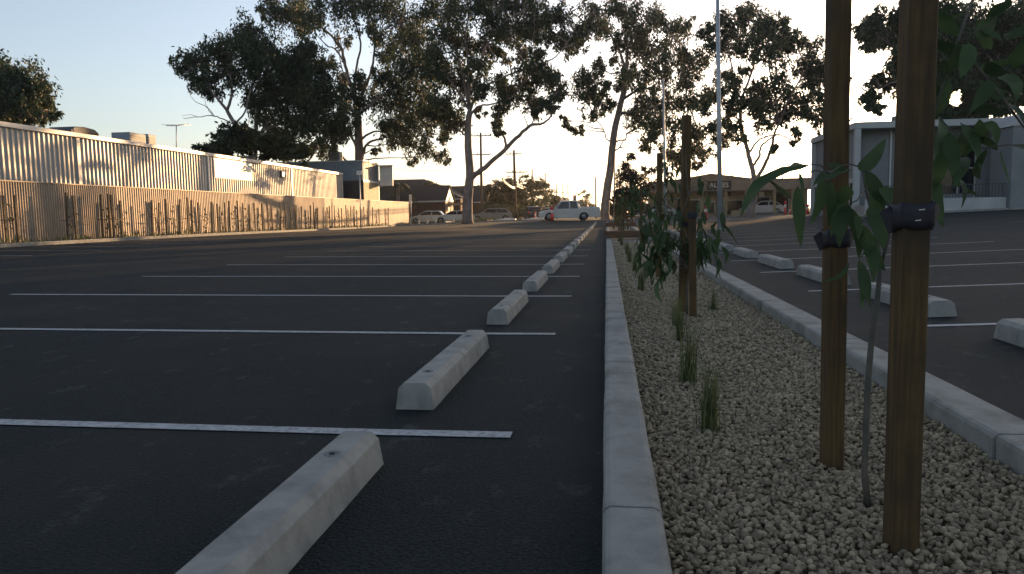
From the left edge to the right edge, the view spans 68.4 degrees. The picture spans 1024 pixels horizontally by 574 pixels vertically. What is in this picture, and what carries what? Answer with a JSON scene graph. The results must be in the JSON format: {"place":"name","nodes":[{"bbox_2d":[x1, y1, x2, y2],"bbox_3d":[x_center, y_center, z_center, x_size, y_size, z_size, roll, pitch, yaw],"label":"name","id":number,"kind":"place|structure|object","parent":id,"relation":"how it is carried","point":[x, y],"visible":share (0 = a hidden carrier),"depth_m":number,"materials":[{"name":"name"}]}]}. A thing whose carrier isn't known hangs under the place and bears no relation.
{"place":"outdoors","nodes":[
{"label":"outdoors","id":0,"kind":"place"},
{"bbox_2d":[0,224,399,243],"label":"garden soil","id":1,"kind":"structure","parent":0,"point":[138,236],"depth_m":31.17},
{"bbox_2d":[1,195,7,242],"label":"garden stake","id":2,"kind":"object","parent":1,"relation":"on","point":[4,215],"visible":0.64,"depth_m":25.54,"materials":[{"name":"wood"}]},
{"bbox_2d":[0,204,19,240],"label":"fence sapling","id":3,"kind":"object","parent":1,"relation":"on","point":[11,220],"visible":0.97,"depth_m":25.70,"materials":[{"name":"green plant"}]},
{"bbox_2d":[13,195,19,242],"bbox_3d":[-16.963,-2.323,25.779,0.060,1.652,0.070,-1,5,7],"label":"garden stake","id":4,"kind":"object","parent":1,"relation":"on","point":[16,218],"visible":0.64,"depth_m":25.75,"materials":[{"name":"wood"}]},
{"bbox_2d":[65,192,68,239],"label":"garden stake","id":5,"kind":"object","parent":1,"relation":"on","point":[67,216],"visible":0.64,"depth_m":28.43,"materials":[{"name":"wood"}]},
{"bbox_2d":[71,195,77,239],"bbox_3d":[-16.649,-2.631,28.673,0.060,1.700,0.070,-2,5,7],"label":"garden stake","id":6,"kind":"object","parent":1,"relation":"on","point":[74,218],"visible":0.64,"depth_m":28.65,"materials":[{"name":"wood"}]},
{"bbox_2d":[100,194,104,237],"bbox_3d":[-16.608,-2.855,30.515,0.060,1.790,0.070,1,8,7],"label":"garden stake","id":7,"kind":"object","parent":1,"relation":"on","point":[102,217],"visible":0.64,"depth_m":30.48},
{"bbox_2d":[107,194,111,237],"bbox_3d":[-16.532,-2.915,30.925,0.060,1.828,0.070,-1,5,7],"label":"garden stake","id":8,"kind":"object","parent":1,"relation":"on","point":[109,214],"visible":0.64,"depth_m":30.89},
{"bbox_2d":[109,194,114,237],"bbox_3d":[-16.334,-2.882,30.771,0.061,1.787,0.071,-1,6,7],"label":"garden stake","id":9,"kind":"object","parent":1,"relation":"on","point":[112,216],"visible":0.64,"depth_m":30.74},
{"bbox_2d":[118,200,122,236],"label":"garden stake","id":10,"kind":"object","parent":1,"relation":"on","point":[120,214],"visible":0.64,"depth_m":31.74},
{"bbox_2d":[151,200,153,235],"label":"garden stake","id":11,"kind":"object","parent":1,"relation":"on","point":[152,222],"visible":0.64,"depth_m":33.60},
{"bbox_2d":[165,199,167,234],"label":"garden stake","id":12,"kind":"object","parent":1,"relation":"on","point":[166,216],"visible":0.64,"depth_m":35.03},
{"bbox_2d":[0,222,388,242],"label":"weeds","id":13,"kind":"object","parent":1,"relation":"on","point":[81,236],"visible":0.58,"depth_m":34.42,"materials":[{"name":"plant"}]},
{"bbox_2d":[379,185,454,222],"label":"house","id":14,"kind":"structure","parent":0,"point":[434,197],"depth_m":102.09,"materials":[{"name":"brown brick"}]},
{"bbox_2d":[0,210,1023,573],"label":"car park","id":15,"kind":"structure","parent":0,"point":[526,496],"depth_m":4.35,"materials":[{"name":"asphalt"}]},
{"bbox_2d":[0,229,374,255],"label":"bay markings","id":16,"kind":"object","parent":15,"relation":"on","point":[111,246],"visible":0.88,"depth_m":24.54,"materials":[{"name":"paint"}]},
{"bbox_2d":[0,225,395,247],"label":"kerb","id":17,"kind":"structure","parent":15,"relation":"on","point":[100,240],"depth_m":32.67,"materials":[{"name":"concrete"}]},
{"bbox_2d":[175,431,383,573],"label":"wheel stop","id":18,"kind":"object","parent":15,"relation":"on","point":[283,527],"visible":1,"depth_m":2.11,"materials":[{"name":"concrete"}]},
{"bbox_2d":[0,225,599,437],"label":"bay markings","id":19,"kind":"object","parent":15,"relation":"on","point":[259,428],"visible":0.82,"depth_m":3.41,"materials":[{"name":"paint"}]},
{"bbox_2d":[357,171,361,227],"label":"pole sign","id":20,"kind":"object","parent":15,"relation":"on","point":[359,173],"visible":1,"depth_m":59.99,"materials":[{"name":"metal"}]},
{"bbox_2d":[396,330,488,409],"bbox_3d":[-0.359,0.441,4.423,0.188,0.132,1.680,0,6,7],"label":"wheel stop","id":21,"kind":"object","parent":15,"relation":"on","point":[432,383],"visible":1,"depth_m":3.95,"materials":[{"name":"concrete"}]},
{"bbox_2d":[397,219,546,225],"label":"kerb","id":22,"kind":"structure","parent":15,"relation":"on","point":[473,221],"depth_m":71.56,"materials":[{"name":"concrete"}]},
{"bbox_2d":[487,290,527,324],"bbox_3d":[-0.021,0.171,7.169,0.188,0.132,1.680,0,6,7],"label":"wheel stop","id":23,"kind":"object","parent":15,"relation":"on","point":[508,308],"visible":1,"depth_m":6.63,"materials":[{"name":"concrete"}]},
{"bbox_2d":[522,270,547,291],"bbox_3d":[0.315,-0.091,9.835,0.188,0.132,1.680,0,6,7],"label":"wheel stop","id":24,"kind":"object","parent":15,"relation":"on","point":[536,281],"visible":0.99,"depth_m":9.25,"materials":[{"name":"concrete"}]},
{"bbox_2d":[542,259,559,273],"bbox_3d":[0.653,-0.353,12.491,0.188,0.132,1.680,0,6,7],"label":"wheel stop","id":25,"kind":"object","parent":15,"relation":"on","point":[551,266],"visible":0.98,"depth_m":11.87,"materials":[{"name":"concrete"}]},
{"bbox_2d":[553,251,567,261],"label":"wheel stop","id":26,"kind":"object","parent":15,"relation":"on","point":[561,256],"visible":0.98,"depth_m":14.64,"materials":[{"name":"concrete"}]},
{"bbox_2d":[539,200,599,220],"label":"pickup truck","id":27,"kind":"object","parent":15,"relation":"on","point":[568,209],"visible":0.96,"depth_m":69.54,"materials":[{"name":"silver metal"}]},
{"bbox_2d":[605,222,635,228],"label":"timber rail","id":28,"kind":"object","parent":15,"relation":"on","point":[616,224],"visible":0.82,"depth_m":43.04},
{"bbox_2d":[610,228,639,239],"bbox_3d":[5.026,-2.443,33.913,1.232,0.001,18.100,0,6,7],"label":"planter bed","id":29,"kind":"object","parent":15,"relation":"on","point":[629,229],"visible":0.15,"depth_m":26.50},
{"bbox_2d":[602,239,672,573],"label":"kerb","id":30,"kind":"structure","parent":15,"relation":"on","point":[634,540],"depth_m":2.37,"materials":[{"name":"concrete"}]},
{"bbox_2d":[715,0,722,229],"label":"light pole","id":31,"kind":"object","parent":15,"relation":"on","point":[719,153],"visible":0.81,"depth_m":33.95,"materials":[{"name":"metal"}]},
{"bbox_2d":[718,242,733,250],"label":"wheel stop","id":32,"kind":"object","parent":15,"relation":"on","point":[729,247],"visible":0.68,"depth_m":17.06,"materials":[{"name":"concrete"}]},
{"bbox_2d":[733,247,758,257],"bbox_3d":[4.674,-0.696,15.091,0.225,0.138,1.680,-2,5,8],"label":"wheel stop","id":33,"kind":"object","parent":15,"relation":"on","point":[744,252],"visible":0.99,"depth_m":14.60,"materials":[{"name":"concrete"}]},
{"bbox_2d":[758,254,793,268],"bbox_3d":[4.330,-0.431,12.406,0.225,0.138,1.680,-2,5,7],"label":"wheel stop","id":34,"kind":"object","parent":15,"relation":"on","point":[776,261],"visible":1,"depth_m":11.96,"materials":[{"name":"concrete"}]},
{"bbox_2d":[796,264,850,284],"bbox_3d":[3.994,-0.167,9.720,0.225,0.138,1.680,-2,5,7],"label":"wheel stop","id":35,"kind":"object","parent":15,"relation":"on","point":[812,272],"visible":0.54,"depth_m":9.89,"materials":[{"name":"concrete"}]},
{"bbox_2d":[652,239,1023,474],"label":"kerb","id":36,"kind":"structure","parent":15,"relation":"on","point":[993,432],"depth_m":3.23,"materials":[{"name":"concrete"}]},
{"bbox_2d":[703,226,1023,326],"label":"bay markings","id":37,"kind":"object","parent":15,"relation":"on","point":[929,286],"visible":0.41,"depth_m":10.66,"materials":[{"name":"paint"}]},
{"bbox_2d":[871,282,956,316],"bbox_3d":[3.657,0.097,7.033,0.225,0.138,1.680,-2,5,7],"label":"wheel stop","id":38,"kind":"object","parent":15,"relation":"on","point":[939,307],"visible":0.56,"depth_m":6.22,"materials":[{"name":"concrete"}]},
{"bbox_2d":[859,207,1023,216],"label":"kerb","id":39,"kind":"structure","parent":15,"relation":"on","point":[991,209],"depth_m":45.47,"materials":[{"name":"concrete"}]},
{"bbox_2d":[993,318,1023,347],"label":"wheel stop","id":40,"kind":"object","parent":15,"relation":"on","point":[1010,330],"visible":1,"depth_m":5.01,"materials":[{"name":"concrete"}]},
{"bbox_2d":[0,0,1023,208],"label":"sky","id":41,"kind":"structure","parent":0,"point":[108,59],"materials":[{"name":"white"}]},
{"bbox_2d":[396,208,1023,225],"bbox_3d":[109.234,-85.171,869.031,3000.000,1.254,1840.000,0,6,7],"label":"ground","id":42,"kind":"structure","parent":0,"point":[593,218],"depth_m":89.50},
{"bbox_2d":[0,48,64,127],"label":"tree","id":43,"kind":"object","parent":42,"relation":"on","point":[26,98],"visible":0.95,"depth_m":53.57,"materials":[{"name":"green plant"}]},
{"bbox_2d":[0,121,342,236],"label":"warehouse","id":44,"kind":"structure","parent":42,"relation":"on","point":[34,153],"depth_m":37.23,"materials":[{"name":"metal"}]},
{"bbox_2d":[49,126,98,135],"bbox_3d":[-20.852,-7.316,35.773,1.330,0.526,1.933,0,6,7],"label":"roof vent","id":45,"kind":"object","parent":44,"relation":"on","point":[85,130],"visible":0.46,"depth_m":35.24,"materials":[{"name":"metal"}]},
{"bbox_2d":[111,132,145,142],"bbox_3d":[-19.959,-7.651,39.271,1.030,0.694,1.394,0,6,7],"label":"air conditioner","id":46,"kind":"object","parent":44,"relation":"on","point":[131,136],"visible":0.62,"depth_m":38.62,"materials":[{"name":"metal"}]},
{"bbox_2d":[144,134,155,144],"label":"air conditioner","id":47,"kind":"object","parent":44,"relation":"on","point":[150,139],"visible":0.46,"depth_m":40.29,"materials":[{"name":"metal"}]},
{"bbox_2d":[213,158,251,180],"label":"sign board","id":48,"kind":"object","parent":44,"relation":"attached to","point":[230,169],"visible":1,"depth_m":47.31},
{"bbox_2d":[166,6,291,159],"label":"gum tree","id":49,"kind":"object","parent":42,"relation":"on","point":[251,47],"visible":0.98,"depth_m":61.28,"materials":[{"name":"green plant"}]},
{"bbox_2d":[190,120,315,167],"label":"tree","id":50,"kind":"object","parent":42,"relation":"on","point":[243,138],"visible":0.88,"depth_m":54.17,"materials":[{"name":"green plant"}]},
{"bbox_2d":[238,24,361,164],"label":"gum tree","id":51,"kind":"object","parent":42,"relation":"on","point":[307,79],"visible":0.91,"depth_m":65.13,"materials":[{"name":"green plant"}]},
{"bbox_2d":[274,160,379,200],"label":"office building","id":52,"kind":"structure","parent":42,"relation":"on","point":[369,180],"depth_m":68.89,"materials":[{"name":"paint"}]},
{"bbox_2d":[329,152,342,160],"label":"rooftop cooler","id":53,"kind":"object","parent":52,"relation":"on","point":[338,156],"visible":0.58,"depth_m":71.80,"materials":[{"name":"metal"}]},
{"bbox_2d":[378,165,394,185],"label":"sign board","id":54,"kind":"object","parent":52,"relation":"attached to","point":[386,175],"visible":1,"depth_m":73.18,"materials":[{"name":"metal"}]},
{"bbox_2d":[254,0,451,168],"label":"gum tree","id":55,"kind":"object","parent":42,"relation":"on","point":[300,16],"visible":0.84,"depth_m":72.41,"materials":[{"name":"green plant"}]},
{"bbox_2d":[380,182,416,207],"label":"palm tree","id":56,"kind":"object","parent":42,"relation":"on","point":[397,186],"visible":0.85,"depth_m":99.82,"materials":[{"name":"green plant"}]},
{"bbox_2d":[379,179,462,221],"bbox_3d":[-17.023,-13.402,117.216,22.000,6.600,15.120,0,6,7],"label":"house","id":57,"kind":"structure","parent":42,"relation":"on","point":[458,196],"depth_m":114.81,"materials":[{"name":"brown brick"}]},
{"bbox_2d":[451,185,488,220],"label":"house","id":58,"kind":"structure","parent":42,"relation":"on","point":[476,199],"depth_m":117.94,"materials":[{"name":"brown brick"}]},
{"bbox_2d":[471,132,490,220],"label":"power pole","id":59,"kind":"object","parent":42,"relation":"on","point":[481,188],"visible":0.85,"depth_m":94.89,"materials":[{"name":"wood"}]},
{"bbox_2d":[408,0,589,223],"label":"gum tree","id":60,"kind":"object","parent":42,"relation":"on","point":[535,26],"visible":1,"depth_m":67.84,"materials":[{"name":"green plant"}]},
{"bbox_2d":[475,202,526,219],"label":"shrub","id":61,"kind":"object","parent":42,"relation":"on","point":[497,205],"visible":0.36,"depth_m":97.91,"materials":[{"name":"green plant"}]},
{"bbox_2d":[477,171,543,214],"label":"tree","id":62,"kind":"object","parent":42,"relation":"on","point":[503,194],"visible":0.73,"depth_m":104.16,"materials":[{"name":"green plant"}]},
{"bbox_2d":[521,174,552,208],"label":"tree","id":63,"kind":"object","parent":42,"relation":"on","point":[539,186],"visible":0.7,"depth_m":112.15,"materials":[{"name":"green plant"}]},
{"bbox_2d":[538,177,568,208],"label":"tree","id":64,"kind":"object","parent":42,"relation":"on","point":[555,201],"visible":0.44,"depth_m":123.83,"materials":[{"name":"green plant"}]},
{"bbox_2d":[576,189,594,206],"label":"tree","id":65,"kind":"object","parent":42,"relation":"on","point":[585,201],"visible":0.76,"depth_m":159.95,"materials":[{"name":"green plant"}]},
{"bbox_2d":[595,196,647,217],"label":"tree","id":66,"kind":"object","parent":42,"relation":"on","point":[611,209],"visible":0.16,"depth_m":92.67,"materials":[{"name":"green plant"}]},
{"bbox_2d":[609,151,655,226],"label":"tree","id":67,"kind":"object","parent":42,"relation":"on","point":[628,174],"visible":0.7,"depth_m":45.72,"materials":[{"name":"green plant"}]},
{"bbox_2d":[558,0,724,219],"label":"gum tree","id":68,"kind":"object","parent":42,"relation":"on","point":[639,35],"visible":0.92,"depth_m":73.76,"materials":[{"name":"green plant"}]},
{"bbox_2d":[635,212,809,218],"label":"kerb","id":69,"kind":"structure","parent":42,"relation":"on","point":[734,215],"depth_m":74.31,"materials":[{"name":"concrete"}]},
{"bbox_2d":[648,173,810,216],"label":"shop building","id":70,"kind":"structure","parent":42,"relation":"on","point":[733,198],"depth_m":79.34,"materials":[{"name":"brown brick"}]},
{"bbox_2d":[667,198,679,209],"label":"window","id":71,"kind":"structure","parent":70,"relation":"in","point":[676,204],"depth_m":81.86,"materials":[{"name":"grey glass"}]},
{"bbox_2d":[707,180,730,189],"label":"shop sign","id":72,"kind":"object","parent":70,"relation":"attached to","point":[726,185],"visible":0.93,"depth_m":78.10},
{"bbox_2d":[727,199,743,213],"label":"window","id":73,"kind":"structure","parent":70,"relation":"in","point":[731,204],"depth_m":81.08,"materials":[{"name":"grey glass"}]},
{"bbox_2d":[776,191,788,212],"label":"window","id":74,"kind":"structure","parent":70,"relation":"in","point":[780,198],"depth_m":80.41,"materials":[{"name":"grey glass"}]},
{"bbox_2d":[690,0,824,216],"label":"gum tree","id":75,"kind":"object","parent":42,"relation":"on","point":[764,28],"visible":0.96,"depth_m":64.76,"materials":[{"name":"green plant"}]},
{"bbox_2d":[810,114,1023,214],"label":"white building","id":76,"kind":"structure","parent":42,"relation":"on","point":[991,188],"depth_m":48.99,"materials":[{"name":"paint"}]},
{"bbox_2d":[941,168,955,192],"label":"window","id":77,"kind":"structure","parent":76,"relation":"in","point":[947,179],"depth_m":49.82,"materials":[{"name":"grey glass"}]},
{"bbox_2d":[957,151,975,192],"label":"window","id":78,"kind":"structure","parent":76,"relation":"in","point":[968,178],"depth_m":49.60,"materials":[{"name":"black glass"}]},
{"bbox_2d":[850,0,1023,120],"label":"gum tree","id":79,"kind":"object","parent":42,"relation":"on","point":[873,34],"visible":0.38,"depth_m":54.60,"materials":[{"name":"green plant"}]},
{"bbox_2d":[629,213,822,224],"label":"forecourt","id":80,"kind":"structure","parent":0,"point":[749,218],"depth_m":62.24,"materials":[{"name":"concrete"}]},
{"bbox_2d":[662,78,666,219],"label":"light pole","id":81,"kind":"object","parent":80,"relation":"on","point":[664,157],"visible":0.68,"depth_m":59.94,"materials":[{"name":"metal"}]},
{"bbox_2d":[612,241,1023,573],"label":"gravel","id":82,"kind":"structure","parent":0,"point":[763,382],"depth_m":2.60,"materials":[{"name":"gravel"}]},
{"bbox_2d":[624,240,633,261],"bbox_3d":[2.095,-0.638,13.447,0.287,0.424,0.283,-2,6,-7],"label":"grass tuft","id":83,"kind":"object","parent":82,"relation":"on","point":[628,253],"visible":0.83,"depth_m":13.45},
{"bbox_2d":[625,190,650,248],"bbox_3d":[2.954,-1.554,17.573,0.633,1.450,0.755,0,6,7],"label":"sapling","id":84,"kind":"object","parent":82,"relation":"on","point":[635,203],"visible":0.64,"depth_m":17.62,"materials":[{"name":"green plant"}]},
{"bbox_2d":[622,182,654,259],"bbox_3d":[2.421,-1.223,13.926,0.774,1.509,0.502,2,6,26],"label":"sapling","id":85,"kind":"object","parent":82,"relation":"on","point":[635,192],"visible":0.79,"depth_m":13.96,"materials":[{"name":"green plant"}]},
{"bbox_2d":[635,263,645,290],"bbox_3d":[1.479,-0.126,8.588,0.252,0.357,0.234,-4,6,-27],"label":"grass tuft","id":86,"kind":"object","parent":82,"relation":"on","point":[640,283],"visible":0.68,"depth_m":8.61,"materials":[{"name":"plant"}]},
{"bbox_2d":[656,153,662,276],"bbox_3d":[1.992,-0.948,10.189,0.086,1.710,0.087,-1,5,-5],"label":"tree stake","id":87,"kind":"object","parent":82,"relation":"on","point":[659,183],"visible":0.38,"depth_m":10.12,"materials":[{"name":"wood"}]},
{"bbox_2d":[647,161,680,250],"bbox_3d":[2.185,-0.937,10.455,0.600,1.613,0.822,0,6,7],"label":"sapling","id":88,"kind":"object","parent":82,"relation":"on","point":[667,180],"visible":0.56,"depth_m":10.46,"materials":[{"name":"green plant"}]},
{"bbox_2d":[669,294,685,324],"bbox_3d":[1.290,0.176,5.856,0.184,0.286,0.206,2,6,27],"label":"grass tuft","id":89,"kind":"object","parent":82,"relation":"on","point":[673,310],"visible":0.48,"depth_m":5.88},
{"bbox_2d":[669,299,692,341],"bbox_3d":[1.169,0.219,5.230,0.228,0.324,0.182,-3,6,-19],"label":"grass tuft","id":90,"kind":"object","parent":82,"relation":"on","point":[680,323],"visible":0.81,"depth_m":5.24,"materials":[{"name":"plant"}]},
{"bbox_2d":[633,151,736,313],"bbox_3d":[1.464,-0.486,6.724,0.882,1.452,0.603,-2,6,-14],"label":"sapling","id":91,"kind":"object","parent":82,"relation":"on","point":[661,239],"visible":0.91,"depth_m":6.58,"materials":[{"name":"green plant"}]},
{"bbox_2d":[678,115,691,311],"bbox_3d":[1.519,-0.616,6.616,0.089,1.750,0.089,-1,5,-3],"label":"tree stake","id":92,"kind":"object","parent":82,"relation":"on","point":[686,129],"visible":0.6,"depth_m":6.57,"materials":[{"name":"wood"}]},
{"bbox_2d":[661,312,708,383],"bbox_3d":[0.911,0.316,3.912,0.271,0.392,0.266,0,6,7],"label":"grass tuft","id":93,"kind":"object","parent":82,"relation":"on","point":[689,360],"visible":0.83,"depth_m":3.91,"materials":[{"name":"plant"}]},
{"bbox_2d":[687,201,696,317],"bbox_3d":[1.518,-0.217,6.330,0.081,1.010,0.080,0,5,13],"label":"tree stake","id":94,"kind":"object","parent":82,"relation":"on","point":[691,214],"visible":0.91,"depth_m":6.30,"materials":[{"name":"wood"}]},
{"bbox_2d":[678,350,734,433],"bbox_3d":[0.787,0.424,3.068,0.239,0.342,0.246,0,6,7],"label":"grass tuft","id":95,"kind":"object","parent":82,"relation":"on","point":[709,416],"visible":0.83,"depth_m":3.05,"materials":[{"name":"plant"}]},
{"bbox_2d":[705,285,717,310],"bbox_3d":[1.807,0.099,6.774,0.110,0.246,0.172,-5,7,-33],"label":"grass tuft","id":96,"kind":"object","parent":82,"relation":"on","point":[713,304],"visible":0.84,"depth_m":6.77,"materials":[{"name":"plant"}]},
{"bbox_2d":[813,0,852,472],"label":"tree stake","id":97,"kind":"object","parent":82,"relation":"on","point":[838,32],"visible":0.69,"depth_m":2.53,"materials":[{"name":"wood"}]},
{"bbox_2d":[740,0,1023,507],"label":"sapling","id":98,"kind":"object","parent":82,"relation":"on","point":[950,149],"visible":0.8,"depth_m":2.25,"materials":[{"name":"green plant"}]},
{"bbox_2d":[880,0,940,559],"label":"tree stake","id":99,"kind":"object","parent":82,"relation":"on","point":[909,214],"visible":0.98,"depth_m":1.89,"materials":[{"name":"wood"}]},
{"bbox_2d":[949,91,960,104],"bbox_3d":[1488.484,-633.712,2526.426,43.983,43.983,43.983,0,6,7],"label":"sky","id":100,"kind":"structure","parent":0,"point":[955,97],"depth_m":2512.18,"materials":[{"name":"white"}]},
{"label":"verge","id":101,"kind":"structure","parent":0,"visible":0},
{"bbox_2d":[0,180,409,242],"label":"corrugated fence","id":102,"kind":"object","parent":101,"relation":"on","point":[41,211],"visible":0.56,"depth_m":34.47,"materials":[{"name":"metal"}]},
{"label":"road","id":103,"kind":"structure","parent":0,"visible":0},
{"bbox_2d":[410,211,443,223],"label":"parked car","id":104,"kind":"object","parent":103,"relation":"on","point":[428,215],"visible":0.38,"depth_m":87.14,"materials":[{"name":"silver metal"}]},
{"bbox_2d":[433,210,474,222],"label":"parked car","id":105,"kind":"object","parent":103,"relation":"on","point":[455,215],"visible":0.64,"depth_m":83.10,"materials":[{"name":"silver metal"}]},
{"bbox_2d":[473,208,512,220],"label":"parked car","id":106,"kind":"object","parent":103,"relation":"on","point":[498,213],"visible":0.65,"depth_m":85.08,"materials":[{"name":"grey paint"}]},
{"bbox_2d":[505,150,526,219],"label":"power pole","id":107,"kind":"object","parent":103,"relation":"on","point":[514,172],"visible":0.9,"depth_m":87.89,"materials":[{"name":"wood"}]},
{"bbox_2d":[523,206,541,218],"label":"parked car","id":108,"kind":"object","parent":103,"relation":"on","point":[528,212],"visible":0.68,"depth_m":86.23,"materials":[{"name":"paint"}]},
{"bbox_2d":[636,205,675,216],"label":"parked car","id":109,"kind":"object","parent":103,"relation":"on","point":[668,210],"visible":0.24,"depth_m":81.00,"materials":[{"name":"white paint"}]},
{"bbox_2d":[740,201,783,212],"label":"parked car","id":110,"kind":"object","parent":103,"relation":"on","point":[764,206],"visible":0.51,"depth_m":78.23,"materials":[{"name":"white paint"}]},
{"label":"path","id":111,"kind":"structure","parent":0,"visible":0},
{"bbox_2d":[604,231,655,241],"bbox_3d":[3.719,-1.549,23.228,1.720,0.370,0.120,0,6,7],"label":"timber rail","id":112,"kind":"object","parent":111,"relation":"on","point":[616,234],"visible":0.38,"depth_m":23.20,"materials":[{"name":"wood"}]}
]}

